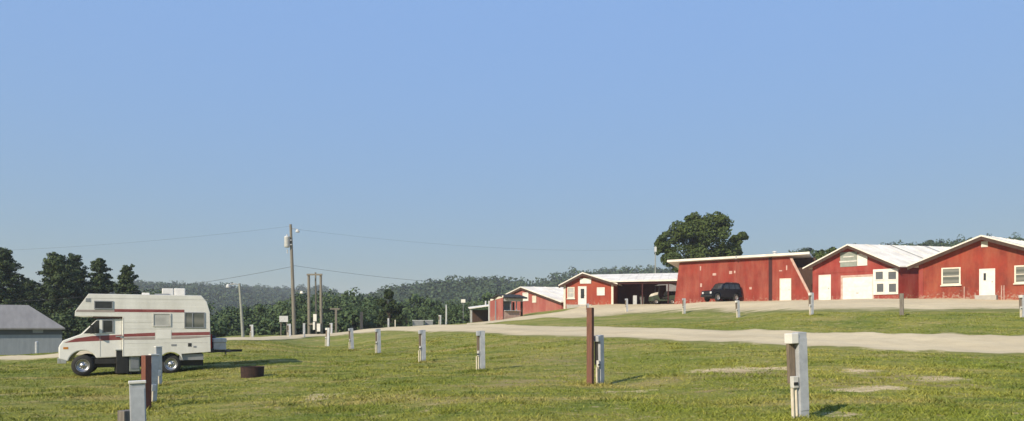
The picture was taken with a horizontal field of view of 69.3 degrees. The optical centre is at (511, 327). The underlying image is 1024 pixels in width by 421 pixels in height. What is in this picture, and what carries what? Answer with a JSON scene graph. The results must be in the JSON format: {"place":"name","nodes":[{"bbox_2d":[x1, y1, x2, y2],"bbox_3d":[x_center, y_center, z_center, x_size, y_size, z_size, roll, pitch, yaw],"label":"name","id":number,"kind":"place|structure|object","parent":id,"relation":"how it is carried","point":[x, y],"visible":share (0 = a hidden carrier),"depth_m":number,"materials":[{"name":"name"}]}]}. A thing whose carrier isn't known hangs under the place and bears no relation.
{"place":"outdoors","nodes":[
{"label":"outdoors","id":0,"kind":"place"},
{"bbox_2d":[0,299,1023,420],"bbox_3d":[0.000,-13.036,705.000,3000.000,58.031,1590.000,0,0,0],"label":"ground","id":1,"kind":"structure","parent":0,"point":[658,320],"depth_m":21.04,"materials":[{"name":"green plant"}]},
{"bbox_2d":[0,247,30,304],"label":"pine tree","id":2,"kind":"object","parent":1,"relation":"on","point":[11,281],"visible":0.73,"depth_m":73.86,"materials":[{"name":"green plant"}]},
{"bbox_2d":[14,278,43,308],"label":"pine tree","id":3,"kind":"object","parent":1,"relation":"on","point":[26,284],"visible":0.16,"depth_m":83.54,"materials":[{"name":"green plant"}]},
{"bbox_2d":[0,305,64,354],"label":"grey metal barn","id":4,"kind":"structure","parent":1,"relation":"on","point":[24,329],"depth_m":59.15,"materials":[{"name":"grey metal"}]},
{"bbox_2d":[35,341,38,352],"bbox_3d":[-33.356,1.548,52.000,0.203,1.200,0.203,0,0,22],"label":"marker post","id":5,"kind":"object","parent":1,"relation":"on","point":[36,346],"visible":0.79,"depth_m":51.95,"materials":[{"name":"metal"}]},
{"bbox_2d":[24,252,83,337],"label":"pine tree","id":6,"kind":"object","parent":1,"relation":"on","point":[57,273],"visible":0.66,"depth_m":75.26,"materials":[{"name":"green plant"}]},
{"bbox_2d":[51,312,78,339],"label":"dark bush","id":7,"kind":"object","parent":1,"relation":"on","point":[73,322],"visible":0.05,"depth_m":68.95,"materials":[{"name":"green plant"}]},
{"bbox_2d":[52,253,90,316],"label":"pine tree","id":8,"kind":"object","parent":1,"relation":"on","point":[74,258],"visible":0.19,"depth_m":79.67,"materials":[{"name":"green plant"}]},
{"bbox_2d":[50,307,96,340],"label":"dark bush","id":9,"kind":"object","parent":1,"relation":"on","point":[82,326],"visible":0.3,"depth_m":67.07,"materials":[{"name":"green plant"}]},
{"bbox_2d":[79,258,114,319],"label":"pine tree","id":10,"kind":"object","parent":1,"relation":"on","point":[100,280],"visible":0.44,"depth_m":77.52,"materials":[{"name":"green plant"}]},
{"bbox_2d":[117,409,129,420],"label":"wooden post","id":11,"kind":"object","parent":1,"relation":"on","point":[123,415],"visible":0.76,"depth_m":7.35,"materials":[{"name":"grey wood"}]},
{"bbox_2d":[112,264,141,294],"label":"pine tree","id":12,"kind":"object","parent":1,"relation":"on","point":[126,282],"visible":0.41,"depth_m":76.62,"materials":[{"name":"green plant"}]},
{"bbox_2d":[114,349,139,374],"bbox_3d":[-13.300,1.215,25.600,0.760,0.960,0.640,0,0,-34],"label":"outdoor cabinet","id":13,"kind":"object","parent":1,"relation":"on","point":[127,364],"visible":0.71,"depth_m":25.32,"materials":[{"name":"black plastic"}]},
{"bbox_2d":[128,380,145,420],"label":"utility pedestal","id":14,"kind":"object","parent":1,"relation":"on","point":[137,393],"visible":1,"depth_m":6.95,"materials":[{"name":"metal"}]},
{"bbox_2d":[141,355,151,408],"bbox_3d":[-7.501,1.269,15.200,0.140,1.420,0.140,0,0,28],"label":"wooden post","id":15,"kind":"object","parent":1,"relation":"on","point":[146,367],"visible":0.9,"depth_m":15.16,"materials":[{"name":"brown wood"}]},
{"bbox_2d":[57,288,241,375],"bbox_3d":[-12.768,0.094,26.540,5.838,3.033,2.280,0,0,-25],"label":"camper van","id":16,"kind":"object","parent":1,"relation":"on","point":[176,320],"visible":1,"depth_m":25.51,"materials":[{"name":"paint"}]},
{"bbox_2d":[141,288,161,294],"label":"wood edge tree","id":17,"kind":"object","parent":1,"relation":"on","point":[151,293],"depth_m":119.48,"materials":[{"name":"green plant"}]},
{"bbox_2d":[148,354,159,402],"bbox_3d":[-7.998,1.245,16.501,0.161,1.329,0.186,1,-2,42],"label":"utility pedestal","id":18,"kind":"object","parent":1,"relation":"on","point":[155,360],"visible":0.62,"depth_m":16.48,"materials":[{"name":"white paint"}]},
{"bbox_2d":[154,346,162,384],"bbox_3d":[-10.013,1.195,20.987,0.161,1.353,0.186,0,1,42],"label":"utility pedestal","id":19,"kind":"object","parent":1,"relation":"on","point":[157,349],"visible":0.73,"depth_m":20.96,"materials":[{"name":"white paint"}]},
{"bbox_2d":[208,303,218,329],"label":"wood edge tree","id":20,"kind":"object","parent":1,"relation":"on","point":[211,307],"depth_m":105.93,"materials":[{"name":"green plant"}]},
{"bbox_2d":[210,319,231,337],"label":"rim shrub","id":21,"kind":"object","parent":1,"relation":"on","point":[221,329],"visible":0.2,"depth_m":80.30,"materials":[{"name":"green plant"}]},
{"bbox_2d":[211,306,234,321],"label":"wood edge tree","id":22,"kind":"object","parent":1,"relation":"on","point":[219,313],"visible":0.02,"depth_m":105.86,"materials":[{"name":"green plant"}]},
{"bbox_2d":[211,308,254,333],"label":"wood edge tree","id":23,"kind":"object","parent":1,"relation":"on","point":[227,319],"visible":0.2,"depth_m":96.36,"materials":[{"name":"green plant"}]},
{"bbox_2d":[225,330,240,336],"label":"rim shrub","id":24,"kind":"object","parent":1,"relation":"on","point":[234,333],"visible":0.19,"depth_m":77.69,"materials":[{"name":"green plant"}]},
{"bbox_2d":[226,283,244,336],"bbox_3d":[-19.412,-1.028,52.000,1.321,4.228,0.312,0,0,0],"label":"street lamp","id":25,"kind":"object","parent":1,"relation":"on","point":[241,310],"visible":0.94,"depth_m":51.93,"materials":[{"name":"grey metal"}]},
{"bbox_2d":[224,305,254,309],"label":"wood edge tree","id":26,"kind":"object","parent":1,"relation":"on","point":[239,307],"visible":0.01,"depth_m":137.64,"materials":[{"name":"green plant"}]},
{"bbox_2d":[221,303,266,334],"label":"wood edge tree","id":27,"kind":"object","parent":1,"relation":"on","point":[258,309],"visible":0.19,"depth_m":98.71,"materials":[{"name":"green plant"}]},
{"bbox_2d":[250,325,253,336],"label":"utility pedestal","id":28,"kind":"object","parent":1,"relation":"on","point":[252,330],"visible":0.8,"depth_m":55.94,"materials":[{"name":"metal"}]},
{"bbox_2d":[240,366,264,377],"bbox_3d":[-7.919,1.364,22.600,0.710,0.380,0.710,0,0,0],"label":"fire ring","id":29,"kind":"object","parent":1,"relation":"on","point":[251,371],"visible":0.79,"depth_m":22.32,"materials":[{"name":"metal"}]},
{"bbox_2d":[227,303,282,315],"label":"wood edge tree","id":30,"kind":"object","parent":1,"relation":"on","point":[249,308],"visible":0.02,"depth_m":112.84,"materials":[{"name":"green plant"}]},
{"bbox_2d":[249,317,287,335],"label":"rim shrub","id":31,"kind":"object","parent":1,"relation":"on","point":[270,327],"visible":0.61,"depth_m":79.38,"materials":[{"name":"green plant"}]},
{"bbox_2d":[251,302,307,319],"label":"wood edge tree","id":32,"kind":"object","parent":1,"relation":"on","point":[280,309],"visible":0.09,"depth_m":103.48,"materials":[{"name":"green plant"}]},
{"bbox_2d":[279,316,287,335],"bbox_3d":[-19.723,-0.035,64.030,0.720,2.011,0.120,0,0,-6],"label":"sign board","id":33,"kind":"object","parent":1,"relation":"on","point":[283,318],"visible":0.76,"depth_m":63.99,"materials":[{"name":"grey paint"}]},
{"bbox_2d":[287,324,290,336],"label":"utility pedestal","id":34,"kind":"object","parent":1,"relation":"on","point":[289,331],"visible":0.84,"depth_m":57.96,"materials":[{"name":"metal"}]},
{"bbox_2d":[272,309,312,334],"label":"rim shrub","id":35,"kind":"object","parent":1,"relation":"on","point":[299,324],"visible":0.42,"depth_m":83.64,"materials":[{"name":"green plant"}]},
{"bbox_2d":[284,224,302,334],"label":"utility pole","id":36,"kind":"object","parent":1,"relation":"on","point":[288,241],"visible":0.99,"depth_m":65.88,"materials":[{"name":"brown wood"}]},
{"bbox_2d":[8,267,287,301],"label":"power line","id":37,"kind":"object","parent":36,"relation":"attached to","point":[152,289],"visible":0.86,"depth_m":68.89,"materials":[{"name":"metal"}]},
{"bbox_2d":[299,266,563,286],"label":"power line","id":38,"kind":"object","parent":36,"relation":"attached to","point":[456,283],"visible":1,"depth_m":73.40,"materials":[{"name":"metal"}]},
{"bbox_2d":[279,289,314,312],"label":"wood edge tree","id":39,"kind":"object","parent":1,"relation":"on","point":[300,299],"visible":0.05,"depth_m":113.01,"materials":[{"name":"green plant"}]},
{"bbox_2d":[274,308,319,319],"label":"wood edge tree","id":40,"kind":"object","parent":1,"relation":"on","point":[301,312],"visible":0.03,"depth_m":97.81,"materials":[{"name":"green plant"}]},
{"bbox_2d":[290,303,327,333],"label":"wood edge tree","id":41,"kind":"object","parent":1,"relation":"on","point":[312,310],"visible":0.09,"depth_m":97.76,"materials":[{"name":"green plant"}]},
{"bbox_2d":[307,272,322,333],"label":"meter pole rack","id":42,"kind":"object","parent":1,"relation":"on","point":[317,327],"visible":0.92,"depth_m":70.88,"materials":[{"name":"brown wood"}]},
{"bbox_2d":[314,292,338,306],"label":"wood edge tree","id":43,"kind":"object","parent":1,"relation":"on","point":[331,295],"visible":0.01,"depth_m":137.73,"materials":[{"name":"green plant"}]},
{"bbox_2d":[311,318,342,333],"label":"rim shrub","id":44,"kind":"object","parent":1,"relation":"on","point":[325,322],"visible":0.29,"depth_m":87.65,"materials":[{"name":"green plant"}]},
{"bbox_2d":[325,328,329,345],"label":"utility pedestal","id":45,"kind":"object","parent":1,"relation":"on","point":[327,339],"visible":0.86,"depth_m":48.44,"materials":[{"name":"white paint"}]},
{"bbox_2d":[298,289,361,317],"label":"wood edge tree","id":46,"kind":"object","parent":1,"relation":"on","point":[345,303],"visible":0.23,"depth_m":112.47,"materials":[{"name":"green plant"}]},
{"bbox_2d":[330,308,341,332],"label":"shaped pole","id":47,"kind":"object","parent":1,"relation":"on","point":[335,309],"visible":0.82,"depth_m":73.90,"materials":[{"name":"brown wood"}]},
{"bbox_2d":[329,316,349,331],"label":"rim shrub","id":48,"kind":"object","parent":1,"relation":"on","point":[343,322],"visible":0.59,"depth_m":88.04,"materials":[{"name":"green plant"}]},
{"bbox_2d":[325,307,368,319],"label":"wood edge tree","id":49,"kind":"object","parent":1,"relation":"on","point":[330,317],"visible":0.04,"depth_m":102.35,"materials":[{"name":"green plant"}]},
{"bbox_2d":[330,287,364,316],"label":"wood edge tree","id":50,"kind":"object","parent":1,"relation":"on","point":[353,296],"visible":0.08,"depth_m":118.79,"materials":[{"name":"green plant"}]},
{"bbox_2d":[333,307,366,330],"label":"rim shrub","id":51,"kind":"object","parent":1,"relation":"on","point":[352,316],"visible":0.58,"depth_m":90.78,"materials":[{"name":"green plant"}]},
{"bbox_2d":[348,328,353,348],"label":"utility pedestal","id":52,"kind":"object","parent":1,"relation":"on","point":[351,338],"visible":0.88,"depth_m":40.48,"materials":[{"name":"metal"}]},
{"bbox_2d":[344,305,377,319],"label":"wood edge tree","id":53,"kind":"object","parent":1,"relation":"on","point":[365,313],"visible":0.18,"depth_m":97.03,"materials":[{"name":"green plant"}]},
{"bbox_2d":[360,312,362,329],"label":"wooden post","id":54,"kind":"object","parent":1,"relation":"on","point":[361,320],"visible":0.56,"depth_m":71.90,"materials":[{"name":"grey wood"}]},
{"bbox_2d":[354,293,381,306],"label":"wood edge tree","id":55,"kind":"object","parent":1,"relation":"on","point":[366,300],"visible":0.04,"depth_m":114.39,"materials":[{"name":"green plant"}]},
{"bbox_2d":[358,316,381,328],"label":"rim shrub","id":56,"kind":"object","parent":1,"relation":"on","point":[370,323],"visible":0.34,"depth_m":93.21,"materials":[{"name":"green plant"}]},
{"bbox_2d":[362,297,392,321],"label":"wood edge tree","id":57,"kind":"object","parent":1,"relation":"on","point":[374,305],"visible":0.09,"depth_m":105.97,"materials":[{"name":"green plant"}]},
{"bbox_2d":[375,329,380,352],"bbox_3d":[-6.349,0.763,35.013,0.287,1.450,0.148,0,-2,-30],"label":"utility pedestal","id":58,"kind":"object","parent":1,"relation":"on","point":[378,340],"visible":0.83,"depth_m":35.00,"materials":[{"name":"metal"}]},
{"bbox_2d":[376,315,396,327],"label":"rim shrub","id":59,"kind":"object","parent":1,"relation":"on","point":[391,325],"visible":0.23,"depth_m":93.10,"materials":[{"name":"green plant"}]},
{"bbox_2d":[376,289,405,326],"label":"roadside tree","id":60,"kind":"object","parent":1,"relation":"on","point":[391,308],"visible":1,"depth_m":87.65,"materials":[{"name":"green plant"}]},
{"bbox_2d":[397,294,428,315],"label":"wood edge tree","id":61,"kind":"object","parent":1,"relation":"on","point":[410,309],"visible":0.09,"depth_m":117.21,"materials":[{"name":"green plant"}]},
{"bbox_2d":[402,309,424,325],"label":"wood edge tree","id":62,"kind":"object","parent":1,"relation":"on","point":[408,319],"visible":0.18,"depth_m":103.68,"materials":[{"name":"green plant"}]},
{"bbox_2d":[412,320,423,325],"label":"utility box","id":63,"kind":"object","parent":1,"relation":"on","point":[418,322],"visible":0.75,"depth_m":76.70,"materials":[{"name":"grey metal"}]},
{"bbox_2d":[418,330,425,361],"bbox_3d":[-3.341,0.792,27.414,0.287,1.450,0.148,0,-2,-28],"label":"utility pedestal","id":64,"kind":"object","parent":1,"relation":"on","point":[422,341],"visible":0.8,"depth_m":27.40,"materials":[{"name":"metal"}]},
{"bbox_2d":[409,298,444,316],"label":"wood edge tree","id":65,"kind":"object","parent":1,"relation":"on","point":[427,302],"visible":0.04,"depth_m":113.20,"materials":[{"name":"green plant"}]},
{"bbox_2d":[424,320,432,324],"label":"utility box","id":66,"kind":"object","parent":1,"relation":"on","point":[428,322],"visible":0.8,"depth_m":77.69,"materials":[{"name":"grey metal"}]},
{"bbox_2d":[416,306,443,323],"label":"wood edge tree","id":67,"kind":"object","parent":1,"relation":"on","point":[427,311],"visible":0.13,"depth_m":106.37,"materials":[{"name":"green plant"}]},
{"bbox_2d":[424,317,447,324],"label":"rim shrub","id":68,"kind":"object","parent":1,"relation":"on","point":[442,320],"visible":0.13,"depth_m":98.48,"materials":[{"name":"green plant"}]},
{"bbox_2d":[429,304,451,322],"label":"wood edge tree","id":69,"kind":"object","parent":1,"relation":"on","point":[435,311],"visible":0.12,"depth_m":104.35,"materials":[{"name":"green plant"}]},
{"bbox_2d":[436,299,476,322],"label":"wood edge tree","id":70,"kind":"object","parent":1,"relation":"on","point":[454,310],"visible":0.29,"depth_m":102.40,"materials":[{"name":"green plant"}]},
{"bbox_2d":[450,310,469,323],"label":"rim shrub","id":71,"kind":"object","parent":1,"relation":"on","point":[459,319],"visible":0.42,"depth_m":96.56,"materials":[{"name":"green plant"}]},
{"bbox_2d":[468,301,487,322],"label":"open shelter","id":72,"kind":"object","parent":1,"relation":"on","point":[478,315],"visible":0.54,"depth_m":86.36,"materials":[{"name":"white metal"}]},
{"bbox_2d":[473,299,486,305],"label":"wood edge tree","id":73,"kind":"object","parent":1,"relation":"on","point":[478,302],"visible":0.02,"depth_m":130.17,"materials":[{"name":"green plant"}]},
{"bbox_2d":[476,331,484,368],"bbox_3d":[-0.958,0.808,22.295,0.287,1.450,0.148,-1,0,-20],"label":"utility pedestal","id":74,"kind":"object","parent":1,"relation":"on","point":[480,335],"visible":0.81,"depth_m":22.26,"materials":[{"name":"metal"}]},
{"bbox_2d":[476,292,498,308],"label":"wood edge tree","id":75,"kind":"object","parent":1,"relation":"on","point":[487,296],"visible":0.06,"depth_m":118.33,"materials":[{"name":"green plant"}]},
{"bbox_2d":[488,294,526,320],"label":"ticket kiosk","id":76,"kind":"object","parent":1,"relation":"on","point":[501,306],"visible":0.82,"depth_m":74.15,"materials":[{"name":"red paint"}]},
{"bbox_2d":[4,232,1023,314],"bbox_3d":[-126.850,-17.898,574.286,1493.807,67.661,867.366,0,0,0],"label":"forest","id":77,"kind":"object","parent":1,"relation":"on","point":[465,288],"visible":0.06,"depth_m":429.90,"materials":[{"name":"green plant"}]},
{"bbox_2d":[506,286,563,314],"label":"faded red barn","id":78,"kind":"structure","parent":1,"relation":"on","point":[540,299],"depth_m":87.43,"materials":[{"name":"paint"}]},
{"bbox_2d":[522,292,528,300],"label":"shutter window","id":79,"kind":"structure","parent":78,"relation":"in","point":[526,294],"depth_m":88.47,"materials":[{"name":"white paint"}]},
{"bbox_2d":[587,308,593,384],"bbox_3d":[1.834,0.586,17.350,0.135,2.120,0.135,0,0,30],"label":"wooden post","id":80,"kind":"object","parent":1,"relation":"on","point":[590,345],"visible":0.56,"depth_m":17.29,"materials":[{"name":"red paint"}]},
{"bbox_2d":[594,335,603,384],"bbox_3d":[2.049,0.884,17.486,0.148,1.426,0.287,1,3,42],"label":"utility pedestal","id":81,"kind":"object","parent":1,"relation":"on","point":[599,349],"visible":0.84,"depth_m":17.45,"materials":[{"name":"metal"}]},
{"bbox_2d":[558,272,677,308],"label":"porch building","id":82,"kind":"structure","parent":1,"relation":"on","point":[582,289],"depth_m":78.49,"materials":[{"name":"red paint"}]},
{"bbox_2d":[567,287,574,298],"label":"window","id":83,"kind":"structure","parent":82,"relation":"in","point":[570,290],"depth_m":78.76,"materials":[{"name":"white glass"}]},
{"bbox_2d":[578,286,586,304],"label":"door","id":84,"kind":"structure","parent":82,"relation":"in","point":[582,290],"depth_m":78.42,"materials":[{"name":"white paint"}]},
{"bbox_2d":[597,287,604,294],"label":"window","id":85,"kind":"structure","parent":82,"relation":"in","point":[600,290],"depth_m":77.90,"materials":[{"name":"white paint"}]},
{"bbox_2d":[654,246,656,272],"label":"flood light pole","id":86,"kind":"object","parent":1,"relation":"on","point":[655,249],"visible":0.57,"depth_m":89.93,"materials":[{"name":"white metal"}]},
{"bbox_2d":[682,298,685,313],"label":"utility pedestal","id":87,"kind":"object","parent":1,"relation":"on","point":[684,305],"visible":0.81,"depth_m":57.94,"materials":[{"name":"metal"}]},
{"bbox_2d":[654,211,748,272],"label":"leafy tree","id":88,"kind":"object","parent":1,"relation":"on","point":[695,229],"visible":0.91,"depth_m":94.78,"materials":[{"name":"green plant"}]},
{"bbox_2d":[735,300,739,317],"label":"utility pedestal","id":89,"kind":"object","parent":1,"relation":"on","point":[737,304],"visible":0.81,"depth_m":49.97,"materials":[{"name":"white paint"}]},
{"bbox_2d":[667,251,816,303],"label":"slant ended shed","id":90,"kind":"structure","parent":1,"relation":"on","point":[774,276],"depth_m":67.47,"materials":[{"name":"red metal"}]},
{"bbox_2d":[780,278,790,299],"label":"door","id":91,"kind":"structure","parent":90,"relation":"in","point":[785,283],"depth_m":66.05,"materials":[{"name":"white paint"}]},
{"bbox_2d":[784,332,808,418],"bbox_3d":[3.950,0.787,10.249,0.287,1.450,0.148,-2,0,-22],"label":"utility pedestal","id":92,"kind":"object","parent":1,"relation":"on","point":[797,360],"visible":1,"depth_m":10.21,"materials":[{"name":"metal"}]},
{"bbox_2d":[808,293,813,314],"bbox_3d":[16.753,-1.195,41.510,0.287,1.571,0.148,2,-1,-20],"label":"utility pedestal","id":93,"kind":"object","parent":1,"relation":"on","point":[811,303],"visible":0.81,"depth_m":41.48,"materials":[{"name":"white paint"}]},
{"bbox_2d":[814,247,836,259],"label":"leafy tree","id":94,"kind":"object","parent":1,"relation":"on","point":[820,253],"visible":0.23,"depth_m":97.80,"materials":[{"name":"green plant"}]},
{"bbox_2d":[802,244,949,299],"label":"garage building","id":95,"kind":"structure","parent":1,"relation":"on","point":[858,271],"depth_m":61.73,"materials":[{"name":"red paint"}]},
{"bbox_2d":[819,275,830,299],"bbox_3d":[26.819,-3.468,63.544,1.023,2.176,0.120,0,0,43],"label":"door","id":96,"kind":"structure","parent":95,"relation":"in","point":[824,280],"depth_m":63.53,"materials":[{"name":"white paint"}]},
{"bbox_2d":[841,274,873,298],"bbox_3d":[28.774,-3.378,61.744,2.653,2.085,0.080,0,0,43],"label":"garage door","id":97,"kind":"structure","parent":95,"relation":"in","point":[852,286],"depth_m":61.73,"materials":[{"name":"white paint"}]},
{"bbox_2d":[900,293,903,315],"bbox_3d":[21.304,-1.112,40.500,0.200,1.550,0.200,0,0,32],"label":"wooden post","id":98,"kind":"object","parent":1,"relation":"on","point":[901,303],"visible":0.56,"depth_m":40.42,"materials":[{"name":"grey wood"}]},
{"bbox_2d":[907,235,1023,299],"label":"block building","id":99,"kind":"structure","parent":1,"relation":"on","point":[984,267],"depth_m":54.56,"materials":[{"name":"red paint"}]},
{"bbox_2d":[940,267,961,285],"bbox_3d":[32.913,-3.838,55.560,1.381,1.390,0.140,0,0,40],"label":"window","id":100,"kind":"structure","parent":99,"relation":"in","point":[951,276],"depth_m":55.56,"materials":[{"name":"beige paint"}]},
{"bbox_2d":[979,268,994,294],"bbox_3d":[34.685,-3.354,54.097,0.981,1.948,0.120,0,0,40],"label":"door","id":101,"kind":"structure","parent":99,"relation":"in","point":[986,276],"depth_m":54.09,"materials":[{"name":"white paint"}]},
{"bbox_2d":[1013,265,1023,284],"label":"window","id":102,"kind":"structure","parent":99,"relation":"in","point":[1019,269],"depth_m":52.86,"materials":[{"name":"white glass"}]},
{"bbox_2d":[1018,295,1023,316],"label":"utility pedestal","id":103,"kind":"object","parent":1,"relation":"on","point":[1021,302],"visible":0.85,"depth_m":37.97,"materials":[{"name":"white paint"}]},
{"bbox_2d":[0,324,1023,360],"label":"gravel road","id":104,"kind":"structure","parent":0,"point":[957,343],"depth_m":32.62,"materials":[{"name":"beige gravel"}]},
{"bbox_2d":[0,0,1023,295],"label":"sky","id":105,"kind":"structure","parent":0,"point":[577,132],"materials":[{"name":"blue"}]},
{"bbox_2d":[467,298,1019,323],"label":"gravel yard","id":106,"kind":"structure","parent":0,"point":[910,305],"depth_m":54.63,"materials":[{"name":"beige gravel"}]},
{"bbox_2d":[649,284,676,303],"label":"utility cart","id":107,"kind":"object","parent":106,"relation":"on","point":[654,298],"visible":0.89,"depth_m":75.86,"materials":[{"name":"green paint"}]},
{"bbox_2d":[701,282,741,301],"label":"parked car","id":108,"kind":"object","parent":106,"relation":"on","point":[724,291],"visible":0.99,"depth_m":67.00,"materials":[{"name":"blue paint"}]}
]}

